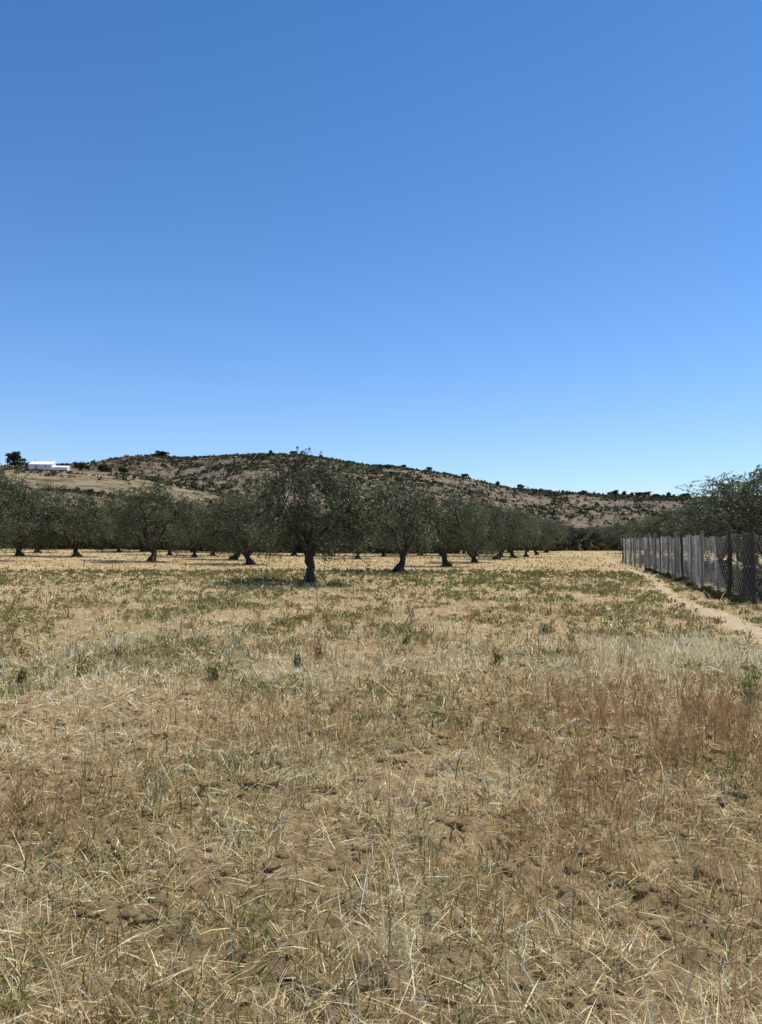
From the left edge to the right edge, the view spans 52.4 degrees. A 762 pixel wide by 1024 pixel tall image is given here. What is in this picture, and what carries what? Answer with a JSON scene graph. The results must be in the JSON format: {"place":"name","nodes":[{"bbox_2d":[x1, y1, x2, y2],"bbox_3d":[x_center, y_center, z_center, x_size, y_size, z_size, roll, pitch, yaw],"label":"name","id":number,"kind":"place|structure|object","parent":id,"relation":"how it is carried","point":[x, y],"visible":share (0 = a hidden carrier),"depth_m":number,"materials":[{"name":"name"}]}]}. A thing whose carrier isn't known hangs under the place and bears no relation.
{"place":"outdoors","nodes":[
{"label":"outdoors","id":0,"kind":"place"},
{"bbox_2d":[1,469,274,513],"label":"farmland slope terrain","id":1,"kind":"structure","parent":0,"point":[84,481],"depth_m":264.39,"materials":[{"name":"beige soil"}]},
{"bbox_2d":[5,451,26,468],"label":"holm oak","id":2,"kind":"object","parent":1,"relation":"on","point":[13,458],"visible":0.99,"depth_m":295.90,"materials":[{"name":"green plant"}]},
{"bbox_2d":[28,461,69,470],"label":"white house","id":3,"kind":"structure","parent":1,"relation":"on","point":[43,465],"depth_m":289.00,"materials":[{"name":"paint"}]},
{"bbox_2d":[74,463,85,469],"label":"holm oak","id":4,"kind":"object","parent":1,"relation":"on","point":[80,465],"visible":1,"depth_m":298.54,"materials":[{"name":"green plant"}]},
{"bbox_2d":[97,464,107,471],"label":"holm oak","id":5,"kind":"object","parent":1,"relation":"on","point":[102,467],"visible":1,"depth_m":298.08,"materials":[{"name":"green plant"}]},
{"bbox_2d":[0,467,237,507],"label":"slope scrub","id":6,"kind":"object","parent":1,"relation":"on","point":[77,490],"visible":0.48,"depth_m":276.53,"materials":[{"name":"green plant"}]},
{"bbox_2d":[118,467,128,472],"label":"holm oak","id":7,"kind":"object","parent":1,"relation":"on","point":[121,469],"visible":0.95,"depth_m":298.46,"materials":[{"name":"green plant"}]},
{"bbox_2d":[10,455,705,533],"bbox_3d":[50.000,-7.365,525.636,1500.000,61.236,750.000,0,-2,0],"label":"hill","id":8,"kind":"structure","parent":0,"point":[164,472],"depth_m":421.48,"materials":[{"name":"brown soil"}]},
{"bbox_2d":[152,450,169,455],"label":"pine tree","id":9,"kind":"object","parent":8,"relation":"on","point":[161,453],"visible":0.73,"depth_m":510.85,"materials":[{"name":"green plant"}]},
{"bbox_2d":[0,452,751,533],"bbox_3d":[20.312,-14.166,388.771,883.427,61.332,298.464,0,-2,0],"label":"scrub","id":10,"kind":"object","parent":8,"relation":"on","point":[532,492],"visible":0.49,"depth_m":431.95,"materials":[{"name":"green plant"}]},
{"bbox_2d":[0,548,761,1023],"bbox_3d":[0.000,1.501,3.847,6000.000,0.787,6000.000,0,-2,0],"label":"ground","id":11,"kind":"structure","parent":0,"point":[472,827],"depth_m":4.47,"materials":[{"name":"beige plant"}]},
{"bbox_2d":[11,668,26,682],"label":"weed plant","id":12,"kind":"object","parent":11,"relation":"on","point":[19,676],"visible":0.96,"depth_m":8.53,"materials":[{"name":"green plant"}]},
{"bbox_2d":[0,465,74,550],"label":"olive tree","id":13,"kind":"object","parent":11,"relation":"on","point":[8,513],"visible":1,"depth_m":47.68,"materials":[{"name":"green plant"}]},
{"bbox_2d":[0,499,77,552],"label":"olive tree","id":14,"kind":"object","parent":11,"relation":"on","point":[34,544],"visible":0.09,"depth_m":71.55,"materials":[{"name":"green plant"}]},
{"bbox_2d":[0,474,78,555],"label":"olive tree","id":15,"kind":"object","parent":11,"relation":"on","point":[21,546],"visible":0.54,"depth_m":57.68,"materials":[{"name":"green plant"}]},
{"bbox_2d":[11,513,69,549],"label":"olive tree","id":16,"kind":"object","parent":11,"relation":"on","point":[42,545],"visible":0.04,"depth_m":92.60,"materials":[{"name":"green plant"}]},
{"bbox_2d":[22,489,116,556],"bbox_3d":[-23.617,1.024,59.678,7.400,5.753,5.631,1,-2,-26],"label":"olive tree","id":17,"kind":"object","parent":11,"relation":"on","point":[81,533],"visible":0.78,"depth_m":59.24,"materials":[{"name":"green plant"}]},
{"bbox_2d":[70,664,87,678],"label":"weed plant","id":18,"kind":"object","parent":11,"relation":"on","point":[82,669],"visible":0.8,"depth_m":8.84,"materials":[{"name":"green plant"}]},
{"bbox_2d":[59,507,105,548],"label":"olive tree","id":19,"kind":"object","parent":11,"relation":"on","point":[81,539],"visible":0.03,"depth_m":99.41,"materials":[{"name":"green plant"}]},
{"bbox_2d":[62,499,118,549],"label":"olive tree","id":20,"kind":"object","parent":11,"relation":"on","point":[97,547],"visible":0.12,"depth_m":92.36,"materials":[{"name":"green plant"}]},
{"bbox_2d":[112,648,122,657],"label":"weed plant","id":21,"kind":"object","parent":11,"relation":"on","point":[116,652],"visible":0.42,"depth_m":10.31,"materials":[{"name":"green plant"}]},
{"bbox_2d":[89,506,152,551],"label":"olive tree","id":22,"kind":"object","parent":11,"relation":"on","point":[118,544],"visible":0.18,"depth_m":79.41,"materials":[{"name":"green plant"}]},
{"bbox_2d":[110,500,179,551],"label":"olive tree","id":23,"kind":"object","parent":11,"relation":"on","point":[142,549],"visible":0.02,"depth_m":84.16,"materials":[{"name":"green plant"}]},
{"bbox_2d":[89,473,218,561],"bbox_3d":[-15.069,0.516,52.575,8.119,6.484,8.171,1,-2,-29],"label":"olive tree","id":24,"kind":"object","parent":11,"relation":"on","point":[129,525],"visible":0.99,"depth_m":51.52,"materials":[{"name":"green plant"}]},
{"bbox_2d":[138,503,205,555],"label":"olive tree","id":25,"kind":"object","parent":11,"relation":"on","point":[165,545],"visible":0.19,"depth_m":72.55,"materials":[{"name":"green plant"}]},
{"bbox_2d":[163,503,225,556],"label":"olive tree","id":26,"kind":"object","parent":11,"relation":"on","point":[194,535],"visible":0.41,"depth_m":64.95,"materials":[{"name":"green plant"}]},
{"bbox_2d":[168,502,221,551],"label":"olive tree","id":27,"kind":"object","parent":11,"relation":"on","point":[182,539],"visible":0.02,"depth_m":89.24,"materials":[{"name":"green plant"}]},
{"bbox_2d":[183,504,240,555],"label":"olive tree","id":28,"kind":"object","parent":11,"relation":"on","point":[212,553],"visible":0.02,"depth_m":75.74,"materials":[{"name":"green plant"}]},
{"bbox_2d":[206,662,219,681],"bbox_3d":[-1.851,1.765,8.526,0.158,0.210,0.184,0,-2,-13],"label":"weed plant","id":29,"kind":"object","parent":11,"relation":"on","point":[214,669],"visible":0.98,"depth_m":8.54,"materials":[{"name":"green plant"}]},
{"bbox_2d":[193,491,267,559],"bbox_3d":[-10.831,1.606,59.849,7.469,6.772,5.983,-1,-3,33],"label":"olive tree","id":30,"kind":"object","parent":11,"relation":"on","point":[236,556],"visible":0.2,"depth_m":59.67,"materials":[{"name":"green plant"}]},
{"bbox_2d":[198,474,292,564],"bbox_3d":[-8.600,0.698,50.043,6.966,6.414,7.674,0,-2,8],"label":"olive tree","id":31,"kind":"object","parent":11,"relation":"on","point":[216,513],"visible":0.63,"depth_m":49.32,"materials":[{"name":"green plant"}]},
{"bbox_2d":[260,508,330,555],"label":"olive tree","id":32,"kind":"object","parent":11,"relation":"on","point":[295,545],"visible":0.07,"depth_m":87.13,"materials":[{"name":"green plant"}]},
{"bbox_2d":[290,649,304,668],"bbox_3d":[-1.062,1.841,9.761,0.212,0.280,0.131,1,-3,-35],"label":"weed plant","id":33,"kind":"object","parent":11,"relation":"on","point":[296,657],"visible":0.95,"depth_m":9.76,"materials":[{"name":"green plant"}]},
{"bbox_2d":[226,447,393,583],"bbox_3d":[-2.862,0.361,28.912,5.890,5.659,6.259,1,-2,-17],"label":"olive tree","id":34,"kind":"object","parent":11,"relation":"on","point":[339,503],"visible":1,"depth_m":28.10,"materials":[{"name":"green plant"}]},
{"bbox_2d":[311,646,323,659],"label":"weed plant","id":35,"kind":"object","parent":11,"relation":"on","point":[319,652],"visible":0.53,"depth_m":10.24,"materials":[{"name":"green plant"}]},
{"bbox_2d":[293,513,360,555],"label":"olive tree","id":36,"kind":"object","parent":11,"relation":"on","point":[320,531],"visible":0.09,"depth_m":86.15,"materials":[{"name":"green plant"}]},
{"bbox_2d":[329,505,392,558],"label":"olive tree","id":37,"kind":"object","parent":11,"relation":"on","point":[356,552],"visible":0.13,"depth_m":65.18,"materials":[{"name":"green plant"}]},
{"bbox_2d":[0,532,744,553],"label":"hedge undergrowth","id":38,"kind":"object","parent":11,"relation":"on","point":[581,543],"visible":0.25,"depth_m":102.82,"materials":[{"name":"green plant"}]},
{"bbox_2d":[0,642,761,1023],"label":"soil clods","id":39,"kind":"object","parent":11,"relation":"on","point":[272,864],"visible":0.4,"depth_m":3.63,"materials":[{"name":"brown soil"}]},
{"bbox_2d":[0,568,761,1023],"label":"green weeds","id":40,"kind":"object","parent":11,"relation":"on","point":[486,578],"visible":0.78,"depth_m":15.02,"materials":[{"name":"green plant"}]},
{"bbox_2d":[0,594,761,1023],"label":"reddish weeds","id":41,"kind":"object","parent":11,"relation":"on","point":[488,714],"visible":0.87,"depth_m":5.36,"materials":[{"name":"brown plant"}]},
{"bbox_2d":[357,512,411,556],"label":"olive tree","id":42,"kind":"object","parent":11,"relation":"on","point":[385,550],"visible":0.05,"depth_m":83.55,"materials":[{"name":"green plant"}]},
{"bbox_2d":[373,506,410,553],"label":"olive tree","id":43,"kind":"object","parent":11,"relation":"on","point":[389,542],"visible":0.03,"depth_m":97.58,"materials":[{"name":"green plant"}]},
{"bbox_2d":[356,475,445,571],"bbox_3d":[1.178,0.667,37.590,5.130,5.130,7.077,0,-2,-9],"label":"olive tree","id":44,"kind":"object","parent":11,"relation":"on","point":[403,546],"visible":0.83,"depth_m":37.10,"materials":[{"name":"green plant"}]},
{"bbox_2d":[403,634,415,643],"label":"weed plant","id":45,"kind":"object","parent":11,"relation":"on","point":[406,638],"visible":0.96,"depth_m":11.80,"materials":[{"name":"green plant"}]},
{"bbox_2d":[384,517,444,555],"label":"olive tree","id":46,"kind":"object","parent":11,"relation":"on","point":[418,550],"visible":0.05,"depth_m":89.76,"materials":[{"name":"green plant"}]},
{"bbox_2d":[400,485,494,566],"bbox_3d":[3.701,1.011,46.899,4.919,5.427,6.464,4,-4,-59],"label":"olive tree","id":47,"kind":"object","parent":11,"relation":"on","point":[469,518],"visible":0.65,"depth_m":46.10,"materials":[{"name":"green plant"}]},
{"bbox_2d":[436,513,511,555],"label":"olive tree","id":48,"kind":"object","parent":11,"relation":"on","point":[470,544],"visible":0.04,"depth_m":87.09,"materials":[{"name":"green plant"}]},
{"bbox_2d":[439,487,514,562],"bbox_3d":[6.707,1.163,56.117,6.909,5.939,6.271,1,-2,-25],"label":"olive tree","id":49,"kind":"object","parent":11,"relation":"on","point":[493,526],"visible":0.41,"depth_m":55.72,"materials":[{"name":"green plant"}]},
{"bbox_2d":[491,649,503,663],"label":"weed plant","id":50,"kind":"object","parent":11,"relation":"on","point":[498,657],"visible":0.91,"depth_m":9.76,"materials":[{"name":"green plant"}]},
{"bbox_2d":[467,501,537,558],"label":"olive tree","id":51,"kind":"object","parent":11,"relation":"on","point":[522,522],"visible":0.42,"depth_m":64.01,"materials":[{"name":"green plant"}]},
{"bbox_2d":[468,515,537,555],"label":"olive tree","id":52,"kind":"object","parent":11,"relation":"on","point":[510,545],"visible":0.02,"depth_m":86.92,"materials":[{"name":"green plant"}]},
{"bbox_2d":[491,504,543,557],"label":"olive tree","id":53,"kind":"object","parent":11,"relation":"on","point":[510,549],"visible":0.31,"depth_m":73.08,"materials":[{"name":"green plant"}]},
{"bbox_2d":[507,512,562,556],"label":"olive tree","id":54,"kind":"object","parent":11,"relation":"on","point":[545,532],"visible":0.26,"depth_m":83.27,"materials":[{"name":"green plant"}]},
{"bbox_2d":[513,517,566,554],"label":"olive tree","id":55,"kind":"object","parent":11,"relation":"on","point":[551,537],"visible":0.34,"depth_m":94.77,"materials":[{"name":"green plant"}]},
{"bbox_2d":[539,623,550,634],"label":"weed plant","id":56,"kind":"object","parent":11,"relation":"on","point":[543,629],"visible":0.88,"depth_m":13.06,"materials":[{"name":"green plant"}]},
{"bbox_2d":[530,517,566,552],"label":"olive tree","id":57,"kind":"object","parent":11,"relation":"on","point":[547,548],"visible":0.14,"depth_m":106.52,"materials":[{"name":"green plant"}]},
{"bbox_2d":[540,519,571,550],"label":"olive tree","id":58,"kind":"object","parent":11,"relation":"on","point":[563,536],"visible":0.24,"depth_m":119.22,"materials":[{"name":"green plant"}]},
{"bbox_2d":[556,520,578,544],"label":"olive tree","id":59,"kind":"object","parent":11,"relation":"on","point":[572,528],"visible":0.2,"depth_m":135.12,"materials":[{"name":"green plant"}]},
{"bbox_2d":[568,633,576,645],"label":"weed plant","id":60,"kind":"object","parent":11,"relation":"on","point":[572,639],"visible":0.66,"depth_m":11.80,"materials":[{"name":"green plant"}]},
{"bbox_2d":[565,524,586,536],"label":"olive tree","id":61,"kind":"object","parent":11,"relation":"on","point":[580,529],"visible":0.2,"depth_m":149.11,"materials":[{"name":"green plant"}]},
{"bbox_2d":[569,718,593,723],"bbox_3d":[1.692,1.770,6.541,0.211,0.053,0.048,0,-2,7],"label":"dead stick","id":62,"kind":"object","parent":11,"relation":"on","point":[574,720],"visible":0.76,"depth_m":6.54,"materials":[{"name":"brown wood"}]},
{"bbox_2d":[576,523,599,536],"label":"olive tree","id":63,"kind":"object","parent":11,"relation":"on","point":[589,531],"visible":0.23,"depth_m":149.59,"materials":[{"name":"green plant"}]},
{"bbox_2d":[584,525,616,547],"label":"olive tree","id":64,"kind":"object","parent":11,"relation":"on","point":[598,531],"visible":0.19,"depth_m":129.72,"materials":[{"name":"green plant"}]},
{"bbox_2d":[599,519,643,550],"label":"olive tree","id":65,"kind":"object","parent":11,"relation":"on","point":[608,528],"visible":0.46,"depth_m":114.09,"materials":[{"name":"green plant"}]},
{"bbox_2d":[611,521,645,552],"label":"olive tree","id":66,"kind":"object","parent":11,"relation":"on","point":[623,530],"visible":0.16,"depth_m":97.03,"materials":[{"name":"green plant"}]},
{"bbox_2d":[618,514,664,556],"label":"olive tree","id":67,"kind":"object","parent":11,"relation":"on","point":[635,530],"visible":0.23,"depth_m":81.39,"materials":[{"name":"green plant"}]},
{"bbox_2d":[633,554,663,564],"bbox_3d":[16.907,3.021,48.802,2.372,0.792,2.084,2,-3,-41],"label":"shrub","id":68,"kind":"object","parent":11,"relation":"on","point":[642,559],"visible":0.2,"depth_m":48.50,"materials":[{"name":"green plant"}]},
{"bbox_2d":[628,514,680,553],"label":"olive tree","id":69,"kind":"object","parent":11,"relation":"on","point":[642,527],"visible":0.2,"depth_m":70.34,"materials":[{"name":"green plant"}]},
{"bbox_2d":[647,555,677,566],"bbox_3d":[15.613,2.777,42.837,1.675,0.814,2.349,0,-2,0],"label":"shrub","id":70,"kind":"object","parent":11,"relation":"on","point":[662,560],"visible":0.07,"depth_m":42.72,"materials":[{"name":"green plant"}]},
{"bbox_2d":[642,507,711,558],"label":"olive tree","id":71,"kind":"object","parent":11,"relation":"on","point":[658,527],"visible":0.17,"depth_m":59.15,"materials":[{"name":"green plant"}]},
{"bbox_2d":[671,577,686,581],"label":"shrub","id":72,"kind":"object","parent":11,"relation":"on","point":[678,579],"visible":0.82,"depth_m":29.79,"materials":[{"name":"green plant"}]},
{"bbox_2d":[657,557,704,571],"bbox_3d":[14.638,2.590,37.669,2.415,0.848,1.663,-1,-2,19],"label":"shrub","id":73,"kind":"object","parent":11,"relation":"on","point":[671,565],"visible":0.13,"depth_m":37.78,"materials":[{"name":"green plant"}]},
{"bbox_2d":[655,503,723,561],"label":"olive tree","id":74,"kind":"object","parent":11,"relation":"on","point":[667,530],"visible":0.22,"depth_m":51.29,"materials":[{"name":"green plant"}]},
{"bbox_2d":[684,581,695,586],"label":"shrub","id":75,"kind":"object","parent":11,"relation":"on","point":[690,583],"visible":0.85,"depth_m":27.42,"materials":[{"name":"green plant"}]},
{"bbox_2d":[621,527,761,604],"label":"fence","id":76,"kind":"object","parent":11,"relation":"on","point":[749,577],"visible":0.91,"depth_m":28.22,"materials":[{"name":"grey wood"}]},
{"bbox_2d":[691,585,714,591],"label":"shrub","id":77,"kind":"object","parent":11,"relation":"on","point":[701,589],"visible":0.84,"depth_m":24.88,"materials":[{"name":"green plant"}]},
{"bbox_2d":[674,557,735,574],"bbox_3d":[13.814,2.343,32.898,2.633,0.862,1.971,-1,-2,15],"label":"shrub","id":78,"kind":"object","parent":11,"relation":"on","point":[713,565],"visible":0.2,"depth_m":32.67,"materials":[{"name":"green plant"}]},
{"bbox_2d":[660,476,761,562],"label":"olive tree","id":79,"kind":"object","parent":11,"relation":"on","point":[699,527],"visible":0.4,"depth_m":36.88,"materials":[{"name":"green plant"}]},
{"bbox_2d":[704,590,718,594],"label":"shrub","id":80,"kind":"object","parent":11,"relation":"on","point":[711,591],"visible":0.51,"depth_m":23.46,"materials":[{"name":"green plant"}]},
{"bbox_2d":[682,565,741,583],"bbox_3d":[12.763,2.334,28.890,1.714,0.807,2.658,2,-3,-43],"label":"shrub","id":81,"kind":"object","parent":11,"relation":"on","point":[705,577],"visible":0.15,"depth_m":29.09,"materials":[{"name":"green plant"}]},
{"bbox_2d":[671,497,761,562],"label":"olive tree","id":82,"kind":"object","parent":11,"relation":"on","point":[694,511],"visible":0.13,"depth_m":44.03,"materials":[{"name":"green plant"}]},
{"bbox_2d":[703,591,736,598],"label":"shrub","id":83,"kind":"object","parent":11,"relation":"on","point":[717,595],"visible":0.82,"depth_m":22.23,"materials":[{"name":"green plant"}]},
{"bbox_2d":[695,464,761,566],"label":"olive tree","id":84,"kind":"object","parent":11,"relation":"on","point":[727,517],"visible":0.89,"depth_m":31.38,"materials":[{"name":"green plant"}]},
{"bbox_2d":[705,501,761,565],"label":"olive tree","id":85,"kind":"object","parent":11,"relation":"on","point":[739,548],"visible":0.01,"depth_m":49.85,"materials":[{"name":"green plant"}]},
{"bbox_2d":[713,563,761,586],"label":"shrub","id":86,"kind":"object","parent":11,"relation":"on","point":[734,573],"visible":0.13,"depth_m":25.82,"materials":[{"name":"green plant"}]},
{"bbox_2d":[727,594,751,603],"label":"shrub","id":87,"kind":"object","parent":11,"relation":"on","point":[735,598],"visible":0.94,"depth_m":20.25,"materials":[{"name":"green plant"}]},
{"bbox_2d":[725,571,760,592],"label":"shrub","id":88,"kind":"object","parent":11,"relation":"on","point":[740,581],"visible":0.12,"depth_m":23.89,"materials":[{"name":"green plant"}]},
{"bbox_2d":[737,633,758,706],"bbox_3d":[3.513,1.488,7.387,0.220,0.773,0.226,0,-2,0],"label":"weed plant","id":89,"kind":"object","parent":11,"relation":"on","point":[746,668],"visible":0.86,"depth_m":7.41,"materials":[{"name":"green plant"}]},
{"bbox_2d":[736,567,761,600],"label":"shrub","id":90,"kind":"object","parent":11,"relation":"on","point":[758,582],"visible":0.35,"depth_m":21.86,"materials":[{"name":"green plant"}]},
{"bbox_2d":[744,655,761,713],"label":"weed plant","id":91,"kind":"object","parent":11,"relation":"on","point":[754,678],"visible":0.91,"depth_m":7.16,"materials":[{"name":"green plant"}]},
{"bbox_2d":[0,0,761,496],"label":"sky","id":92,"kind":"structure","parent":0,"point":[511,243],"materials":[{"name":"blue"}]},
{"bbox_2d":[606,560,761,644],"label":"path","id":93,"kind":"structure","parent":0,"point":[734,622],"depth_m":17.95,"materials":[{"name":"beige soil"}]},
{"bbox_2d":[754,585,761,597],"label":"shrub","id":94,"kind":"object","parent":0,"point":[760,589],"visible":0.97,"depth_m":19.13,"materials":[{"name":"green plant"}]}
]}

